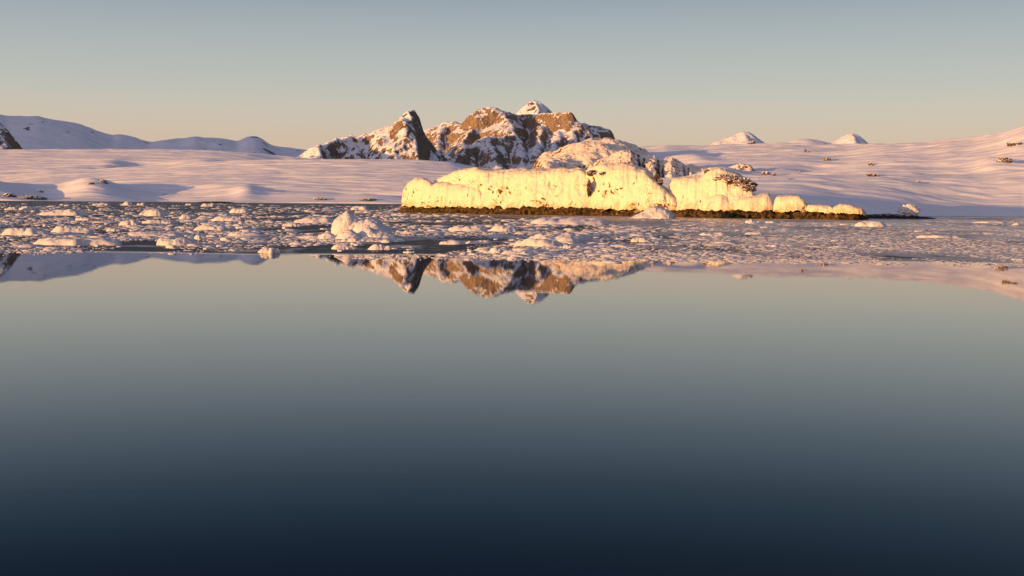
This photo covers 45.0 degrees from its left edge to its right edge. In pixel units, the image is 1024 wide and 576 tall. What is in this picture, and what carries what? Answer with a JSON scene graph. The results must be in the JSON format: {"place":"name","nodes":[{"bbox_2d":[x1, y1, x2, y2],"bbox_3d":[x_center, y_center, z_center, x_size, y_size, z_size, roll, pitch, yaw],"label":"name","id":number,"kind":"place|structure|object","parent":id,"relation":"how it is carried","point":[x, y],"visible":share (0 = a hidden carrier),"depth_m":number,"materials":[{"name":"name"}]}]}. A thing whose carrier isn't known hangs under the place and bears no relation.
{"place":"outdoors","nodes":[
{"label":"outdoors","id":0,"kind":"place"},
{"bbox_2d":[0,123,21,149],"bbox_3d":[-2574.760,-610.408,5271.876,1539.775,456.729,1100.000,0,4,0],"label":"hills","id":1,"kind":"structure","parent":0,"point":[8,140],"depth_m":5174.69,"materials":[{"name":"stone"}]},
{"bbox_2d":[0,115,306,156],"bbox_3d":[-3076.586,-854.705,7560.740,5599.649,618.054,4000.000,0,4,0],"label":"hills","id":2,"kind":"structure","parent":0,"point":[32,132],"depth_m":7214.63,"materials":[{"name":"white snow"}]},
{"bbox_2d":[0,149,310,174],"bbox_3d":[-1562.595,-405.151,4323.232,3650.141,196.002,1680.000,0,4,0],"label":"snow field","id":3,"kind":"structure","parent":0,"point":[14,161],"depth_m":4415.22,"materials":[{"name":"white snow"}]},
{"bbox_2d":[0,159,479,203],"bbox_3d":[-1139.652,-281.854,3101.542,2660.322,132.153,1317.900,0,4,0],"label":"snow field","id":4,"kind":"structure","parent":0,"point":[353,181],"depth_m":2986.50,"materials":[{"name":"white snow"}]},
{"bbox_2d":[2,193,15,196],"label":"rock outcrop","id":5,"kind":"object","parent":4,"relation":"on","point":[9,194],"visible":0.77,"depth_m":2549.07,"materials":[{"name":"brown stone"}]},
{"bbox_2d":[17,195,47,199],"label":"rock outcrop","id":6,"kind":"object","parent":4,"relation":"on","point":[34,197],"visible":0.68,"depth_m":2554.00,"materials":[{"name":"grey stone"}]},
{"bbox_2d":[358,198,376,200],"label":"rock outcrop","id":7,"kind":"object","parent":4,"relation":"on","point":[368,199],"visible":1,"depth_m":2594.44,"materials":[{"name":"stone"}]},
{"bbox_2d":[298,110,446,161],"bbox_3d":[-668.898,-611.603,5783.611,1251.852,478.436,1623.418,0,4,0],"label":"mountain","id":8,"kind":"structure","parent":0,"point":[403,136],"depth_m":5796.42,"materials":[{"name":"white snow"}]},
{"bbox_2d":[0,201,1023,575],"bbox_3d":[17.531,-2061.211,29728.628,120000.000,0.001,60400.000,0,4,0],"label":"water","id":9,"kind":"structure","parent":0,"point":[294,411],"depth_m":36.31,"materials":[{"name":"blue liquid"}]},
{"bbox_2d":[4,207,17,209],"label":"ice floe","id":10,"kind":"object","parent":9,"relation":"on","point":[11,208],"visible":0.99,"depth_m":608.85,"materials":[{"name":"grey ice"}]},
{"bbox_2d":[1,227,50,235],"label":"ice floe","id":11,"kind":"object","parent":9,"relation":"on","point":[28,231],"visible":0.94,"depth_m":198.24,"materials":[{"name":"grey ice"}]},
{"bbox_2d":[19,206,39,209],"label":"ice floe","id":12,"kind":"object","parent":9,"relation":"on","point":[28,208],"visible":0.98,"depth_m":615.83,"materials":[{"name":"grey ice"}]},
{"bbox_2d":[39,209,90,215],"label":"ice floe","id":13,"kind":"object","parent":9,"relation":"on","point":[70,212],"visible":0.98,"depth_m":431.39,"materials":[{"name":"grey ice"}]},
{"bbox_2d":[51,225,93,232],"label":"ice floe","id":14,"kind":"object","parent":9,"relation":"on","point":[70,228],"visible":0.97,"depth_m":217.80,"materials":[{"name":"grey ice"}]},
{"bbox_2d":[33,237,122,245],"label":"ice floe","id":15,"kind":"object","parent":9,"relation":"on","point":[77,241],"visible":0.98,"depth_m":158.15,"materials":[{"name":"grey ice"}]},
{"bbox_2d":[75,217,93,220],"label":"ice floe","id":16,"kind":"object","parent":9,"relation":"on","point":[85,218],"visible":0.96,"depth_m":336.70,"materials":[{"name":"grey ice"}]},
{"bbox_2d":[92,203,109,205],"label":"ice floe","id":17,"kind":"object","parent":9,"relation":"on","point":[104,204],"visible":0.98,"depth_m":1070.27,"materials":[{"name":"grey ice"}]},
{"bbox_2d":[106,228,121,231],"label":"ice floe","id":18,"kind":"object","parent":9,"relation":"on","point":[114,229],"visible":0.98,"depth_m":226.57,"materials":[{"name":"grey ice"}]},
{"bbox_2d":[121,201,132,205],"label":"ice floe","id":19,"kind":"object","parent":9,"relation":"on","point":[127,203],"visible":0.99,"depth_m":1105.65,"materials":[{"name":"grey ice"}]},
{"bbox_2d":[119,219,139,225],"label":"ice floe","id":20,"kind":"object","parent":9,"relation":"on","point":[131,222],"visible":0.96,"depth_m":278.52,"materials":[{"name":"grey ice"}]},
{"bbox_2d":[128,228,146,231],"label":"ice floe","id":21,"kind":"object","parent":9,"relation":"on","point":[135,229],"visible":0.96,"depth_m":227.87,"materials":[{"name":"grey ice"}]},
{"bbox_2d":[139,209,169,215],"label":"ice floe","id":22,"kind":"object","parent":9,"relation":"on","point":[152,212],"visible":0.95,"depth_m":437.59,"materials":[{"name":"grey ice"}]},
{"bbox_2d":[142,219,174,223],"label":"ice floe","id":23,"kind":"object","parent":9,"relation":"on","point":[156,221],"visible":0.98,"depth_m":303.96,"materials":[{"name":"grey ice"}]},
{"bbox_2d":[128,231,193,235],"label":"ice floe","id":24,"kind":"object","parent":9,"relation":"on","point":[167,233],"visible":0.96,"depth_m":201.93,"materials":[{"name":"grey ice"}]},
{"bbox_2d":[166,245,176,247],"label":"ice floe","id":25,"kind":"object","parent":9,"relation":"on","point":[171,246],"visible":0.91,"depth_m":152.06,"materials":[{"name":"grey ice"}]},
{"bbox_2d":[156,237,196,245],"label":"ice floe","id":26,"kind":"object","parent":9,"relation":"on","point":[182,241],"visible":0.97,"depth_m":160.72,"materials":[{"name":"grey ice"}]},
{"bbox_2d":[179,214,195,218],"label":"ice floe","id":27,"kind":"object","parent":9,"relation":"on","point":[183,216],"visible":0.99,"depth_m":377.20,"materials":[{"name":"grey ice"}]},
{"bbox_2d":[201,203,216,206],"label":"ice floe","id":28,"kind":"object","parent":9,"relation":"on","point":[210,204],"visible":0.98,"depth_m":1057.40,"materials":[{"name":"grey ice"}]},
{"bbox_2d":[194,224,227,230],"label":"ice floe","id":29,"kind":"object","parent":9,"relation":"on","point":[215,227],"visible":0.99,"depth_m":240.11,"materials":[{"name":"grey ice"}]},
{"bbox_2d":[196,201,232,202],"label":"rock ledge","id":30,"kind":"object","parent":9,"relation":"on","point":[213,202],"visible":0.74,"depth_m":2289.48,"materials":[{"name":"grey stone"}]},
{"bbox_2d":[211,216,243,220],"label":"ice floe","id":31,"kind":"object","parent":9,"relation":"on","point":[228,218],"visible":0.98,"depth_m":348.32,"materials":[{"name":"grey ice"}]},
{"bbox_2d":[225,224,248,227],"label":"ice floe","id":32,"kind":"object","parent":9,"relation":"on","point":[244,226],"visible":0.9,"depth_m":268.03,"materials":[{"name":"grey ice"}]},
{"bbox_2d":[229,208,250,212],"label":"ice floe","id":33,"kind":"object","parent":9,"relation":"on","point":[244,210],"visible":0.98,"depth_m":560.24,"materials":[{"name":"grey ice"}]},
{"bbox_2d":[227,231,259,235],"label":"ice floe","id":34,"kind":"object","parent":9,"relation":"on","point":[238,233],"visible":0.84,"depth_m":205.91,"materials":[{"name":"grey ice"}]},
{"bbox_2d":[242,230,261,232],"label":"ice floe","id":35,"kind":"object","parent":9,"relation":"on","point":[252,230],"visible":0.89,"depth_m":224.56,"materials":[{"name":"grey ice"}]},
{"bbox_2d":[260,248,279,253],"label":"ice floe","id":36,"kind":"object","parent":9,"relation":"on","point":[270,250],"visible":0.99,"depth_m":139.04,"materials":[{"name":"grey ice"}]},
{"bbox_2d":[282,223,301,226],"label":"ice floe","id":37,"kind":"object","parent":9,"relation":"on","point":[293,224],"visible":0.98,"depth_m":282.64,"materials":[{"name":"grey ice"}]},
{"bbox_2d":[294,217,334,222],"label":"ice floe","id":38,"kind":"object","parent":9,"relation":"on","point":[316,220],"visible":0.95,"depth_m":329.10,"materials":[{"name":"grey ice"}]},
{"bbox_2d":[331,244,357,248],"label":"ice floe","id":39,"kind":"object","parent":9,"relation":"on","point":[340,246],"visible":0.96,"depth_m":152.45,"materials":[{"name":"grey ice"}]},
{"bbox_2d":[350,242,364,245],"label":"ice floe","id":40,"kind":"object","parent":9,"relation":"on","point":[358,244],"visible":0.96,"depth_m":165.27,"materials":[{"name":"grey ice"}]},
{"bbox_2d":[314,210,404,241],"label":"ice chunk","id":41,"kind":"object","parent":9,"relation":"on","point":[348,226],"visible":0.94,"depth_m":187.54,"materials":[{"name":"grey ice"}]},
{"bbox_2d":[350,206,368,209],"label":"ice floe","id":42,"kind":"object","parent":9,"relation":"on","point":[359,208],"visible":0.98,"depth_m":804.24,"materials":[{"name":"grey ice"}]},
{"bbox_2d":[367,244,391,249],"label":"ice floe","id":43,"kind":"object","parent":9,"relation":"on","point":[377,247],"visible":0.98,"depth_m":151.68,"materials":[{"name":"grey ice"}]},
{"bbox_2d":[380,240,391,242],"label":"ice floe","id":44,"kind":"object","parent":9,"relation":"on","point":[386,241],"visible":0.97,"depth_m":178.59,"materials":[{"name":"grey ice"}]},
{"bbox_2d":[439,240,464,244],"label":"ice floe","id":45,"kind":"object","parent":9,"relation":"on","point":[452,242],"visible":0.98,"depth_m":173.30,"materials":[{"name":"grey ice"}]},
{"bbox_2d":[448,225,488,230],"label":"ice floe","id":46,"kind":"object","parent":9,"relation":"on","point":[472,228],"visible":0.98,"depth_m":254.22,"materials":[{"name":"grey ice"}]},
{"bbox_2d":[465,240,491,243],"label":"ice floe","id":47,"kind":"object","parent":9,"relation":"on","point":[481,242],"visible":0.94,"depth_m":176.19,"materials":[{"name":"grey ice"}]},
{"bbox_2d":[484,247,503,253],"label":"ice floe","id":48,"kind":"object","parent":9,"relation":"on","point":[495,250],"visible":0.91,"depth_m":144.25,"materials":[{"name":"grey ice"}]},
{"bbox_2d":[488,225,517,231],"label":"ice floe","id":49,"kind":"object","parent":9,"relation":"on","point":[506,228],"visible":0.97,"depth_m":252.47,"materials":[{"name":"grey ice"}]},
{"bbox_2d":[0,202,1023,273],"bbox_3d":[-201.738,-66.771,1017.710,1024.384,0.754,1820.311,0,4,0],"label":"brash ice","id":50,"kind":"structure","parent":9,"relation":"on","point":[607,256],"depth_m":198.11,"materials":[{"name":"white ice"}]},
{"bbox_2d":[501,250,534,254],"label":"ice floe","id":51,"kind":"object","parent":9,"relation":"on","point":[515,252],"visible":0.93,"depth_m":140.94,"materials":[{"name":"grey ice"}]},
{"bbox_2d":[514,238,563,246],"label":"ice floe","id":52,"kind":"object","parent":9,"relation":"on","point":[537,242],"visible":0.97,"depth_m":168.57,"materials":[{"name":"grey ice"}]},
{"bbox_2d":[529,232,593,241],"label":"ice floe","id":53,"kind":"object","parent":9,"relation":"on","point":[576,237],"visible":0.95,"depth_m":189.17,"materials":[{"name":"grey ice"}]},
{"bbox_2d":[563,245,573,248],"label":"ice floe","id":54,"kind":"object","parent":9,"relation":"on","point":[568,246],"visible":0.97,"depth_m":161.82,"materials":[{"name":"grey ice"}]},
{"bbox_2d":[531,217,610,224],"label":"ice floe","id":55,"kind":"object","parent":9,"relation":"on","point":[573,220],"visible":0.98,"depth_m":340.35,"materials":[{"name":"grey ice"}]},
{"bbox_2d":[631,237,649,241],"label":"ice floe","id":56,"kind":"object","parent":9,"relation":"on","point":[638,239],"visible":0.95,"depth_m":191.50,"materials":[{"name":"grey ice"}]},
{"bbox_2d":[631,206,676,218],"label":"ice chunk","id":57,"kind":"object","parent":9,"relation":"on","point":[657,212],"visible":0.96,"depth_m":488.74,"materials":[{"name":"grey ice"}]},
{"bbox_2d":[399,162,935,219],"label":"islet","id":58,"kind":"object","parent":9,"relation":"on","point":[617,189],"visible":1,"depth_m":566.79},
{"bbox_2d":[532,137,650,169],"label":"snow knoll","id":59,"kind":"structure","parent":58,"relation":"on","point":[586,154],"depth_m":1065.74,"materials":[{"name":"white snow"}]},
{"bbox_2d":[592,150,755,177],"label":"snow knoll","id":60,"kind":"structure","parent":58,"relation":"on","point":[669,167],"depth_m":908.95,"materials":[{"name":"white snow"}]},
{"bbox_2d":[897,204,920,215],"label":"ice block","id":61,"kind":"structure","parent":58,"relation":"on","point":[910,209],"depth_m":552.89,"materials":[{"name":"grey ice"}]},
{"bbox_2d":[700,232,727,235],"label":"ice floe","id":62,"kind":"object","parent":9,"relation":"on","point":[715,233],"visible":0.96,"depth_m":235.42,"materials":[{"name":"grey ice"}]},
{"bbox_2d":[745,219,756,222],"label":"ice floe","id":63,"kind":"object","parent":9,"relation":"on","point":[750,221],"visible":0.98,"depth_m":393.50,"materials":[{"name":"grey ice"}]},
{"bbox_2d":[745,232,762,234],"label":"ice floe","id":64,"kind":"object","parent":9,"relation":"on","point":[757,233],"visible":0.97,"depth_m":244.88,"materials":[{"name":"grey ice"}]},
{"bbox_2d":[757,221,779,222],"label":"ice floe","id":65,"kind":"object","parent":9,"relation":"on","point":[768,222],"visible":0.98,"depth_m":396.53,"materials":[{"name":"grey ice"}]},
{"bbox_2d":[830,246,851,247],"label":"ice floe","id":66,"kind":"object","parent":9,"relation":"on","point":[842,246],"visible":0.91,"depth_m":172.63,"materials":[{"name":"grey ice"}]},
{"bbox_2d":[855,221,886,226],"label":"ice floe","id":67,"kind":"object","parent":9,"relation":"on","point":[873,223],"visible":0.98,"depth_m":348.02,"materials":[{"name":"grey ice"}]},
{"bbox_2d":[916,235,959,237],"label":"ice floe","id":68,"kind":"object","parent":9,"relation":"on","point":[940,236],"visible":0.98,"depth_m":230.78,"materials":[{"name":"grey ice"}]},
{"bbox_2d":[972,221,1006,222],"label":"ice floe","id":69,"kind":"object","parent":9,"relation":"on","point":[990,222],"visible":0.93,"depth_m":441.45,"materials":[{"name":"grey ice"}]},
{"bbox_2d":[0,0,1023,149],"label":"sky","id":70,"kind":"structure","parent":0,"point":[298,74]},
{"bbox_2d":[423,107,614,168],"bbox_3d":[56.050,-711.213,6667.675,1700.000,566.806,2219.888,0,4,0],"label":"mountain","id":71,"kind":"structure","parent":0,"point":[491,137],"depth_m":6707.70,"materials":[{"name":"brown stone"}]},
{"bbox_2d":[516,100,552,114],"bbox_3d":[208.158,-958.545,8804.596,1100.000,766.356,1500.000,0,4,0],"label":"mountain","id":72,"kind":"structure","parent":0,"point":[534,107],"depth_m":8776.32,"materials":[{"name":"white snow"}]},
{"bbox_2d":[710,132,763,144],"bbox_3d":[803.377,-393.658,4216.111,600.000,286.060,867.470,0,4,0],"label":"mountain","id":73,"kind":"structure","parent":0,"point":[742,138],"depth_m":4226.66,"materials":[{"name":"white snow"}]},
{"bbox_2d":[585,126,1023,215],"bbox_3d":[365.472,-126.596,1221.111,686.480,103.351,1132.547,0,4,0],"label":"snow slope","id":74,"kind":"structure","parent":0,"point":[966,176],"depth_m":886.15,"materials":[{"name":"white snow"}]},
{"bbox_2d":[866,173,879,175],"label":"rock outcrop","id":75,"kind":"object","parent":74,"relation":"on","point":[870,174],"visible":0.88,"depth_m":846.29,"materials":[{"name":"brown stone"}]},
{"bbox_2d":[996,157,1011,162],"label":"rock outcrop","id":76,"kind":"object","parent":74,"relation":"on","point":[1005,159],"visible":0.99,"depth_m":899.55,"materials":[{"name":"brown stone"}]},
{"bbox_2d":[1007,142,1022,146],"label":"rock outcrop","id":77,"kind":"object","parent":74,"relation":"on","point":[1013,144],"visible":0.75,"depth_m":990.12,"materials":[{"name":"brown stone"}]},
{"bbox_2d":[785,139,832,143],"bbox_3d":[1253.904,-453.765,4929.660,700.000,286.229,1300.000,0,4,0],"label":"mountain","id":78,"kind":"structure","parent":0,"point":[805,141],"depth_m":4928.89,"materials":[{"name":"white snow"}]},
{"bbox_2d":[831,133,867,143],"bbox_3d":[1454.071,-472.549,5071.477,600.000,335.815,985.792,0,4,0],"label":"mountain","id":79,"kind":"structure","parent":0,"point":[851,138],"depth_m":5114.03,"materials":[{"name":"white snow"}]}
]}

